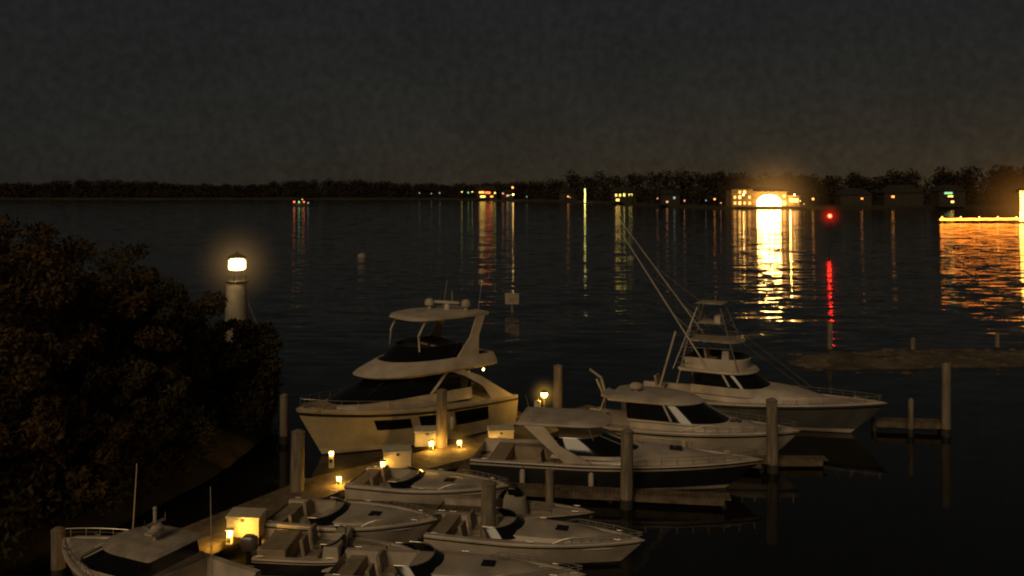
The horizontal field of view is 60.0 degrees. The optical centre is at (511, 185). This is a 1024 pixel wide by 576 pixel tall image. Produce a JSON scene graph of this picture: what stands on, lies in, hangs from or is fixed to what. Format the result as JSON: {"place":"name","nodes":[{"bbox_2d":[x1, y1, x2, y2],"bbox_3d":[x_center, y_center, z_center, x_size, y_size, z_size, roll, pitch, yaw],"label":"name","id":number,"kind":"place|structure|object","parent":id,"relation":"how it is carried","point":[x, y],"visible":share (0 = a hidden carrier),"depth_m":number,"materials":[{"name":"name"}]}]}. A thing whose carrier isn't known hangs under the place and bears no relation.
{"place":"outdoors","nodes":[
{"label":"outdoors","id":0,"kind":"place"},
{"bbox_2d":[0,330,280,575],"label":"shore ground","id":1,"kind":"structure","parent":0,"point":[36,553],"depth_m":32.04,"materials":[{"name":"soil"}]},
{"bbox_2d":[0,324,77,492],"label":"oak tree","id":2,"kind":"object","parent":1,"relation":"on","point":[30,401],"visible":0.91,"depth_m":28.83,"materials":[{"name":"green plant"}]},
{"bbox_2d":[1,238,106,413],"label":"oak tree","id":3,"kind":"object","parent":1,"relation":"on","point":[19,260],"visible":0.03,"depth_m":39.75,"materials":[{"name":"green plant"}]},
{"bbox_2d":[0,214,110,419],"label":"oak tree","id":4,"kind":"object","parent":1,"relation":"on","point":[22,303],"visible":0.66,"depth_m":33.02,"materials":[{"name":"green plant"}]},
{"bbox_2d":[0,391,143,506],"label":"oak tree","id":5,"kind":"object","parent":1,"relation":"on","point":[99,440],"visible":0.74,"depth_m":30.30,"materials":[{"name":"green plant"}]},
{"bbox_2d":[36,239,149,370],"bbox_3d":[-23.890,7.413,49.910,8.591,9.003,7.831,0,0,30],"label":"oak tree","id":6,"kind":"object","parent":1,"relation":"on","point":[122,263],"visible":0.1,"depth_m":51.02,"materials":[{"name":"green plant"}]},
{"bbox_2d":[35,269,184,398],"bbox_3d":[-16.343,7.638,36.679,5.892,8.554,5.538,0,0,0],"label":"oak tree","id":7,"kind":"object","parent":1,"relation":"on","point":[138,301],"visible":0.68,"depth_m":35.59,"materials":[{"name":"green plant"}]},
{"bbox_2d":[78,355,192,456],"bbox_3d":[-14.972,9.328,35.041,4.868,5.186,4.826,0,0,0],"label":"oak tree","id":8,"kind":"object","parent":1,"relation":"on","point":[143,413],"visible":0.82,"depth_m":33.92,"materials":[{"name":"green plant"}]},
{"bbox_2d":[0,362,284,569],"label":"shoreline shrubs","id":9,"kind":"object","parent":1,"relation":"on","point":[257,404],"visible":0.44,"depth_m":32.98,"materials":[{"name":"green plant"}]},
{"bbox_2d":[72,266,212,377],"bbox_3d":[-18.337,8.037,44.297,6.883,7.757,6.254,0,0,0],"label":"oak tree","id":10,"kind":"object","parent":1,"relation":"on","point":[152,274],"visible":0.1,"depth_m":44.68,"materials":[{"name":"green plant"}]},
{"bbox_2d":[119,283,227,408],"bbox_3d":[-15.489,8.183,40.722,5.041,7.466,5.317,0,0,0],"label":"oak tree","id":11,"kind":"object","parent":1,"relation":"on","point":[194,369],"visible":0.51,"depth_m":39.79,"materials":[{"name":"green plant"}]},
{"bbox_2d":[224,250,256,382],"bbox_3d":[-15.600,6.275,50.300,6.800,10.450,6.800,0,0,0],"label":"lighthouse","id":12,"kind":"object","parent":1,"relation":"on","point":[237,307],"visible":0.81,"depth_m":49.84,"materials":[{"name":"paint"}]},
{"bbox_2d":[202,317,284,415],"bbox_3d":[-13.217,9.148,43.569,3.940,5.545,5.148,0,0,-16],"label":"oak tree","id":13,"kind":"object","parent":1,"relation":"on","point":[244,364],"visible":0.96,"depth_m":42.52,"materials":[{"name":"green plant"}]},
{"bbox_2d":[176,424,253,467],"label":"sand beach","id":14,"kind":"structure","parent":0,"point":[229,449],"depth_m":39.41,"materials":[{"name":"brown sand"}]},
{"bbox_2d":[0,192,1019,208],"bbox_3d":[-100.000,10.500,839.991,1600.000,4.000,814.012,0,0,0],"label":"shore land","id":15,"kind":"structure","parent":0,"point":[833,206],"depth_m":637.74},
{"bbox_2d":[476,190,496,198],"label":"walls","id":16,"kind":"structure","parent":15,"relation":"on","point":[478,194],"depth_m":698.50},
{"bbox_2d":[477,186,496,189],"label":"roof","id":17,"kind":"structure","parent":16,"relation":"on","point":[486,188],"depth_m":700.26,"materials":[{"name":"black"}]},
{"bbox_2d":[479,191,495,197],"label":"windows","id":18,"kind":"structure","parent":16,"relation":"attached to","point":[486,193],"depth_m":698.39,"materials":[{"name":"orange"}]},
{"bbox_2d":[502,193,512,199],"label":"walls","id":19,"kind":"structure","parent":15,"relation":"on","point":[504,195],"depth_m":686.91,"materials":[{"name":"black"}]},
{"bbox_2d":[501,190,513,192],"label":"roof","id":20,"kind":"structure","parent":19,"relation":"on","point":[507,191],"depth_m":689.08,"materials":[{"name":"black"}]},
{"bbox_2d":[0,164,1023,205],"bbox_3d":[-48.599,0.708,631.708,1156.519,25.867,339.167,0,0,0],"label":"distant trees","id":21,"kind":"object","parent":15,"relation":"on","point":[1002,191],"visible":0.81,"depth_m":622.75,"materials":[{"name":"plant"}]},
{"bbox_2d":[559,192,576,200],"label":"walls","id":22,"kind":"structure","parent":15,"relation":"on","point":[562,195],"depth_m":631.67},
{"bbox_2d":[559,188,576,191],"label":"roof","id":23,"kind":"structure","parent":22,"relation":"on","point":[565,190],"depth_m":633.54,"materials":[{"name":"black"}]},
{"bbox_2d":[610,192,635,202],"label":"walls","id":24,"kind":"structure","parent":15,"relation":"on","point":[621,198],"depth_m":553.67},
{"bbox_2d":[610,187,635,191],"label":"roof","id":25,"kind":"structure","parent":24,"relation":"on","point":[621,189],"depth_m":556.11,"materials":[{"name":"black"}]},
{"bbox_2d":[659,194,679,204],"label":"walls","id":26,"kind":"structure","parent":15,"relation":"on","point":[663,198],"depth_m":491.67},
{"bbox_2d":[658,190,679,193],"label":"roof","id":27,"kind":"structure","parent":26,"relation":"on","point":[668,192],"depth_m":493.12,"materials":[{"name":"black"}]},
{"bbox_2d":[726,185,804,206],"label":"waterfront restaurant","id":28,"kind":"structure","parent":15,"relation":"on","point":[742,196],"depth_m":457.35,"materials":[{"name":"paint"}]},
{"bbox_2d":[734,191,797,204],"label":"windows","id":29,"kind":"structure","parent":28,"relation":"in","point":[744,192],"depth_m":455.90,"materials":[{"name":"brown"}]},
{"bbox_2d":[757,195,780,205],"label":"arched window","id":30,"kind":"structure","parent":28,"relation":"in","point":[766,200],"depth_m":457.35,"materials":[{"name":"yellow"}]},
{"bbox_2d":[834,195,871,205],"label":"walls","id":31,"kind":"structure","parent":15,"relation":"on","point":[847,200],"depth_m":463.78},
{"bbox_2d":[833,188,872,194],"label":"roof","id":32,"kind":"structure","parent":31,"relation":"on","point":[852,191],"depth_m":465.84,"materials":[{"name":"black"}]},
{"bbox_2d":[877,193,923,205],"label":"walls","id":33,"kind":"structure","parent":15,"relation":"on","point":[900,199],"depth_m":463.36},
{"bbox_2d":[876,185,924,192],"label":"roof","id":34,"kind":"structure","parent":33,"relation":"on","point":[899,189],"depth_m":465.09,"materials":[{"name":"black"}]},
{"bbox_2d":[930,191,964,206],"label":"walls","id":35,"kind":"structure","parent":15,"relation":"on","point":[939,199],"depth_m":447.07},
{"bbox_2d":[929,185,965,190],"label":"roof","id":36,"kind":"structure","parent":35,"relation":"on","point":[947,188],"depth_m":449.80,"materials":[{"name":"black"}]},
{"bbox_2d":[944,192,953,202],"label":"windows","id":37,"kind":"structure","parent":35,"relation":"attached to","point":[950,195],"depth_m":446.96,"materials":[{"name":"green"}]},
{"bbox_2d":[0,187,1023,575],"bbox_3d":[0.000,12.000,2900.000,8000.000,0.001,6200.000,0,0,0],"label":"water","id":38,"kind":"structure","parent":0,"point":[862,501],"depth_m":79.48,"materials":[{"name":"black liquid"}]},
{"bbox_2d":[50,526,65,575],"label":"mooring pile","id":39,"kind":"object","parent":38,"relation":"in","point":[58,564],"visible":0.94,"depth_m":26.83,"materials":[{"name":"brown wood"}]},
{"bbox_2d":[62,464,260,575],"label":"cabin cruiser","id":40,"kind":"object","parent":38,"relation":"on","point":[155,547],"visible":1,"depth_m":24.69,"materials":[{"name":"white plastic"}]},
{"bbox_2d":[280,393,288,444],"bbox_3d":[-10.601,11.835,41.300,0.432,4.330,0.426,0,0,26],"label":"mooring pile","id":41,"kind":"object","parent":38,"relation":"in","point":[284,421],"visible":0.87,"depth_m":41.13,"materials":[{"name":"brown wood"}]},
{"bbox_2d":[290,429,304,492],"bbox_3d":[-8.093,11.585,33.402,0.540,4.830,0.532,1,0,45],"label":"mooring pile","id":42,"kind":"object","parent":38,"relation":"in","point":[297,460],"visible":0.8,"depth_m":33.20,"materials":[{"name":"brown wood"}]},
{"bbox_2d":[292,199,308,205],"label":"anchored boat","id":43,"kind":"object","parent":38,"relation":"on","point":[299,203],"visible":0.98,"depth_m":509.95,"materials":[{"name":"black plastic"}]},
{"bbox_2d":[240,523,413,575],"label":"open motorboat","id":44,"kind":"object","parent":38,"relation":"on","point":[287,553],"visible":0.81,"depth_m":27.43,"materials":[{"name":"white plastic"}]},
{"bbox_2d":[261,497,437,545],"bbox_3d":[-5.275,11.632,29.950,5.756,1.636,2.588,0,0,11],"label":"cuddy cabin boat","id":45,"kind":"object","parent":38,"relation":"on","point":[394,523],"visible":0.83,"depth_m":29.42,"materials":[{"name":"white plastic"}]},
{"bbox_2d":[357,252,366,257],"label":"mooring buoy","id":46,"kind":"object","parent":38,"relation":"on","point":[362,255],"visible":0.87,"depth_m":147.39,"materials":[{"name":"white plastic"}]},
{"bbox_2d":[182,405,603,553],"bbox_3d":[-4.003,12.488,36.768,3.522,2.024,25.082,0,0,41],"label":"dock","id":47,"kind":"object","parent":38,"relation":"in","point":[448,457],"visible":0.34,"depth_m":34.17,"materials":[{"name":"brown wood"}]},
{"bbox_2d":[225,528,233,543],"bbox_3d":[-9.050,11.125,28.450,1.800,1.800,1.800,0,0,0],"label":"power pedestal","id":48,"kind":"object","parent":47,"relation":"on","point":[229,539],"visible":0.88,"depth_m":28.37,"materials":[{"name":"plastic"}]},
{"bbox_2d":[225,507,266,537],"bbox_3d":[-8.750,11.096,29.200,1.160,0.758,0.660,0,0,6],"label":"dock box","id":49,"kind":"object","parent":47,"relation":"on","point":[242,521],"visible":0.98,"depth_m":28.93,"materials":[{"name":"plastic"}]},
{"bbox_2d":[328,449,334,467],"bbox_3d":[-7.350,11.117,36.100,0.240,0.715,0.240,0,0,0],"label":"power pedestal","id":50,"kind":"object","parent":47,"relation":"on","point":[331,459],"visible":1,"depth_m":36.01,"materials":[{"name":"plastic"}]},
{"bbox_2d":[335,474,342,484],"bbox_3d":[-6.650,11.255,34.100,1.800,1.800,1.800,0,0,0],"label":"power pedestal","id":51,"kind":"object","parent":47,"relation":"on","point":[339,480],"visible":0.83,"depth_m":34.02,"materials":[{"name":"plastic"}]},
{"bbox_2d":[379,460,385,466],"bbox_3d":[-5.200,11.268,35.700,0.240,0.415,0.240,0,0,0],"label":"power pedestal","id":52,"kind":"object","parent":47,"relation":"on","point":[382,463],"visible":0.59,"depth_m":35.63,"materials":[{"name":"plastic"}]},
{"bbox_2d":[382,444,411,467],"bbox_3d":[-4.700,11.096,36.300,1.160,0.758,0.660,0,0,-11],"label":"dock box","id":53,"kind":"object","parent":47,"relation":"on","point":[396,456],"visible":0.88,"depth_m":36.05,"materials":[{"name":"plastic"}]},
{"bbox_2d":[414,425,435,446],"bbox_3d":[-3.750,11.096,39.300,1.160,0.758,0.660,0,0,-6],"label":"dock box","id":54,"kind":"object","parent":47,"relation":"on","point":[424,435],"visible":0.88,"depth_m":39.00,"materials":[{"name":"plastic"}]},
{"bbox_2d":[428,440,433,450],"bbox_3d":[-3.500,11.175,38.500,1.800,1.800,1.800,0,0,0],"label":"power pedestal","id":55,"kind":"object","parent":47,"relation":"on","point":[431,446],"visible":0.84,"depth_m":38.41,"materials":[{"name":"plastic"}]},
{"bbox_2d":[457,439,461,448],"bbox_3d":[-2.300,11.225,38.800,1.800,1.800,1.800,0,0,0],"label":"power pedestal","id":56,"kind":"object","parent":47,"relation":"on","point":[459,445],"visible":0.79,"depth_m":38.71,"materials":[{"name":"plastic"}]},
{"bbox_2d":[487,425,513,438],"bbox_3d":[-0.500,11.096,39.400,1.160,0.758,0.660,0,0,-6],"label":"dock box","id":57,"kind":"object","parent":47,"relation":"on","point":[502,431],"visible":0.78,"depth_m":39.14,"materials":[{"name":"plastic"}]},
{"bbox_2d":[534,399,540,406],"bbox_3d":[1.250,11.000,43.600,0.348,0.960,0.348,0,0,0],"label":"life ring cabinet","id":58,"kind":"object","parent":47,"relation":"on","point":[537,402],"visible":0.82,"depth_m":43.46,"materials":[{"name":"plastic"}]},
{"bbox_2d":[541,389,547,406],"bbox_3d":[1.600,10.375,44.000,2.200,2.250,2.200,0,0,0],"label":"dock lamp","id":59,"kind":"object","parent":47,"relation":"on","point":[544,392],"visible":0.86,"depth_m":43.91,"materials":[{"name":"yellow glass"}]},
{"bbox_2d":[326,498,480,514],"bbox_3d":[-4.024,12.538,32.188,6.672,1.924,0.519,0,0,9],"label":"finger dock","id":60,"kind":"object","parent":38,"relation":"on","point":[457,508],"visible":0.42,"depth_m":32.00,"materials":[{"name":"brown wood"}]},
{"bbox_2d":[296,283,522,454],"bbox_3d":[-4.840,8.575,42.512,11.964,7.751,4.403,0,0,-40],"label":"motor yacht","id":61,"kind":"object","parent":38,"relation":"on","point":[388,398],"visible":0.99,"depth_m":41.27,"materials":[{"name":"white plastic"}]},
{"bbox_2d":[374,406,488,429],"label":"hull windows","id":62,"kind":"structure","parent":61,"relation":"in","point":[476,414],"depth_m":40.94,"materials":[{"name":"black glass"}]},
{"bbox_2d":[344,465,508,504],"bbox_3d":[-3.050,11.648,33.550,6.088,1.605,2.489,0,0,14],"label":"runabout boat","id":63,"kind":"object","parent":38,"relation":"on","point":[412,484],"visible":0.84,"depth_m":33.01,"materials":[{"name":"white plastic"}]},
{"bbox_2d":[436,388,446,447],"bbox_3d":[-3.098,11.460,39.004,0.518,5.080,0.510,0,0,31],"label":"mooring pile","id":64,"kind":"object","parent":38,"relation":"in","point":[441,417],"visible":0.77,"depth_m":38.81,"materials":[{"name":"brown wood"}]},
{"bbox_2d":[324,541,585,575],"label":"cuddy cabin boat","id":65,"kind":"object","parent":38,"relation":"on","point":[425,559],"visible":1,"depth_m":25.74,"materials":[{"name":"white plastic"}]},
{"bbox_2d":[480,480,496,538],"bbox_3d":[-0.787,11.810,29.000,0.540,4.380,0.532,1,0,-8],"label":"mooring pile","id":66,"kind":"object","parent":38,"relation":"in","point":[488,502],"visible":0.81,"depth_m":28.79,"materials":[{"name":"brown wood"}]},
{"bbox_2d":[505,290,518,311],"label":"no wake sign","id":67,"kind":"object","parent":38,"relation":"in","point":[511,298],"visible":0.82,"depth_m":83.83,"materials":[{"name":"white wood"}]},
{"bbox_2d":[434,483,594,523],"bbox_3d":[0.150,11.550,31.400,5.590,1.800,1.792,0,0,10],"label":"skiff","id":68,"kind":"object","parent":38,"relation":"on","point":[515,500],"visible":0.56,"depth_m":31.09,"materials":[{"name":"white plastic"}]},
{"bbox_2d":[424,507,644,565],"bbox_3d":[0.800,11.657,28.750,7.009,1.586,2.290,0,0,14],"label":"cuddy cabin boat","id":69,"kind":"object","parent":38,"relation":"on","point":[565,541],"visible":0.94,"depth_m":28.12,"materials":[{"name":"white plastic"}]},
{"bbox_2d":[545,468,553,502],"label":"mooring pile","id":70,"kind":"object","parent":38,"relation":"in","point":[549,485],"visible":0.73,"depth_m":32.07,"materials":[{"name":"brown wood"}]},
{"bbox_2d":[553,364,562,407],"bbox_3d":[2.404,11.685,46.599,0.532,4.630,0.540,1,0,4],"label":"mooring pile","id":71,"kind":"object","parent":38,"relation":"in","point":[558,388],"visible":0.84,"depth_m":46.38,"materials":[{"name":"brown wood"}]},
{"bbox_2d":[456,394,763,490],"bbox_3d":[3.871,10.374,35.965,12.243,4.151,3.596,0,0,11],"label":"express cruiser","id":72,"kind":"object","parent":38,"relation":"on","point":[584,449],"visible":0.9,"depth_m":34.97,"materials":[{"name":"white plastic"}]},
{"bbox_2d":[752,456,767,472],"bbox_3d":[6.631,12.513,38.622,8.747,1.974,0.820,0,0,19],"label":"anchor","id":73,"kind":"object","parent":72,"relation":"attached to","point":[760,466],"visible":0.07,"depth_m":37.09,"materials":[{"name":"silver metal"}]},
{"bbox_2d":[501,482,730,508],"bbox_3d":[3.813,12.538,33.691,8.752,1.924,0.719,0,0,8],"label":"finger dock","id":74,"kind":"object","parent":38,"relation":"on","point":[610,494],"visible":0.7,"depth_m":33.45,"materials":[{"name":"brown wood"}]},
{"bbox_2d":[620,428,633,509],"bbox_3d":[4.263,11.510,32.994,0.489,4.980,0.497,1,1,16],"label":"mooring pile","id":75,"kind":"object","parent":38,"relation":"in","point":[626,486],"visible":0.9,"depth_m":32.78,"materials":[{"name":"brown wood"}]},
{"bbox_2d":[627,254,633,260],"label":"mooring buoy","id":76,"kind":"object","parent":38,"relation":"on","point":[630,258],"visible":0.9,"depth_m":141.55,"materials":[{"name":"white plastic"}]},
{"bbox_2d":[589,368,800,454],"bbox_3d":[7.554,10.555,40.224,10.543,3.790,3.598,0,0,21],"label":"sedan cruiser","id":77,"kind":"object","parent":38,"relation":"on","point":[655,413],"visible":0.67,"depth_m":39.14,"materials":[{"name":"white plastic"}]},
{"bbox_2d":[615,216,887,432],"bbox_3d":[11.670,7.070,45.508,14.107,10.760,4.176,0,0,28],"label":"sportfishing boat","id":78,"kind":"object","parent":38,"relation":"on","point":[724,380],"visible":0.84,"depth_m":44.25,"materials":[{"name":"white plastic"}]},
{"bbox_2d":[766,397,778,473],"bbox_3d":[10.893,11.435,37.103,0.497,5.130,0.489,-1,0,-29],"label":"mooring pile","id":79,"kind":"object","parent":38,"relation":"in","point":[772,466],"visible":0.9,"depth_m":36.91,"materials":[{"name":"brown wood"}]},
{"bbox_2d":[751,455,827,466],"bbox_3d":[11.596,12.563,37.949,3.633,1.874,0.617,0,0,2],"label":"finger dock","id":80,"kind":"object","parent":38,"relation":"on","point":[796,460],"visible":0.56,"depth_m":37.66,"materials":[{"name":"brown wood"}]},
{"bbox_2d":[827,321,832,352],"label":"mooring pile","id":81,"kind":"object","parent":38,"relation":"in","point":[829,336],"visible":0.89,"depth_m":63.16,"materials":[{"name":"brown wood"}]},
{"bbox_2d":[827,214,832,248],"bbox_3d":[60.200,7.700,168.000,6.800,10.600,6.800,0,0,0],"label":"channel marker","id":82,"kind":"object","parent":38,"relation":"in","point":[830,224],"visible":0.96,"depth_m":167.83,"materials":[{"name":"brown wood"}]},
{"bbox_2d":[788,349,1023,369],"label":"sandbar","id":83,"kind":"structure","parent":38,"relation":"in","point":[937,359],"depth_m":59.82,"materials":[{"name":"brown sand"}]},
{"bbox_2d":[788,348,1023,374],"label":"sandbar rocks","id":84,"kind":"object","parent":83,"relation":"on","point":[885,351],"visible":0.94,"depth_m":60.14,"materials":[{"name":"grey stone"}]},
{"bbox_2d":[871,417,940,432],"bbox_3d":[19.404,12.488,43.393,3.472,2.024,0.917,0,0,7],"label":"finger dock","id":85,"kind":"object","parent":38,"relation":"in","point":[894,422],"visible":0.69,"depth_m":43.14,"materials":[{"name":"brown wood"}]},
{"bbox_2d":[907,398,913,436],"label":"mooring pile","id":86,"kind":"object","parent":38,"relation":"in","point":[910,432],"visible":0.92,"depth_m":42.38,"materials":[{"name":"brown wood"}]},
{"bbox_2d":[911,337,915,351],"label":"mooring pile","id":87,"kind":"object","parent":38,"relation":"in","point":[913,348],"visible":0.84,"depth_m":62.88,"materials":[{"name":"brown wood"}]},
{"bbox_2d":[941,362,950,436],"bbox_3d":[20.799,11.235,42.494,0.426,5.530,0.432,0,1,-34],"label":"mooring pile","id":88,"kind":"object","parent":38,"relation":"in","point":[946,405],"visible":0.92,"depth_m":42.32,"materials":[{"name":"brown wood"}]},
{"bbox_2d":[935,217,1020,222],"bbox_3d":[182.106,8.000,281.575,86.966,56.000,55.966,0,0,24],"label":"lighted pier","id":89,"kind":"structure","parent":38,"relation":"in","point":[979,219],"depth_m":286.02,"materials":[{"name":"yellow wood"}]},
{"bbox_2d":[1011,188,1023,220],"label":"palm tree","id":90,"kind":"object","parent":89,"relation":"on","point":[1021,192],"visible":1,"depth_m":284.55,"materials":[{"name":"orange plant"}]},
{"bbox_2d":[995,332,999,350],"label":"mooring pile","id":91,"kind":"object","parent":38,"relation":"in","point":[997,341],"visible":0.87,"depth_m":63.88,"materials":[{"name":"brown wood"}]},
{"bbox_2d":[0,0,1023,186],"label":"sky","id":92,"kind":"structure","parent":0,"point":[216,92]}
]}

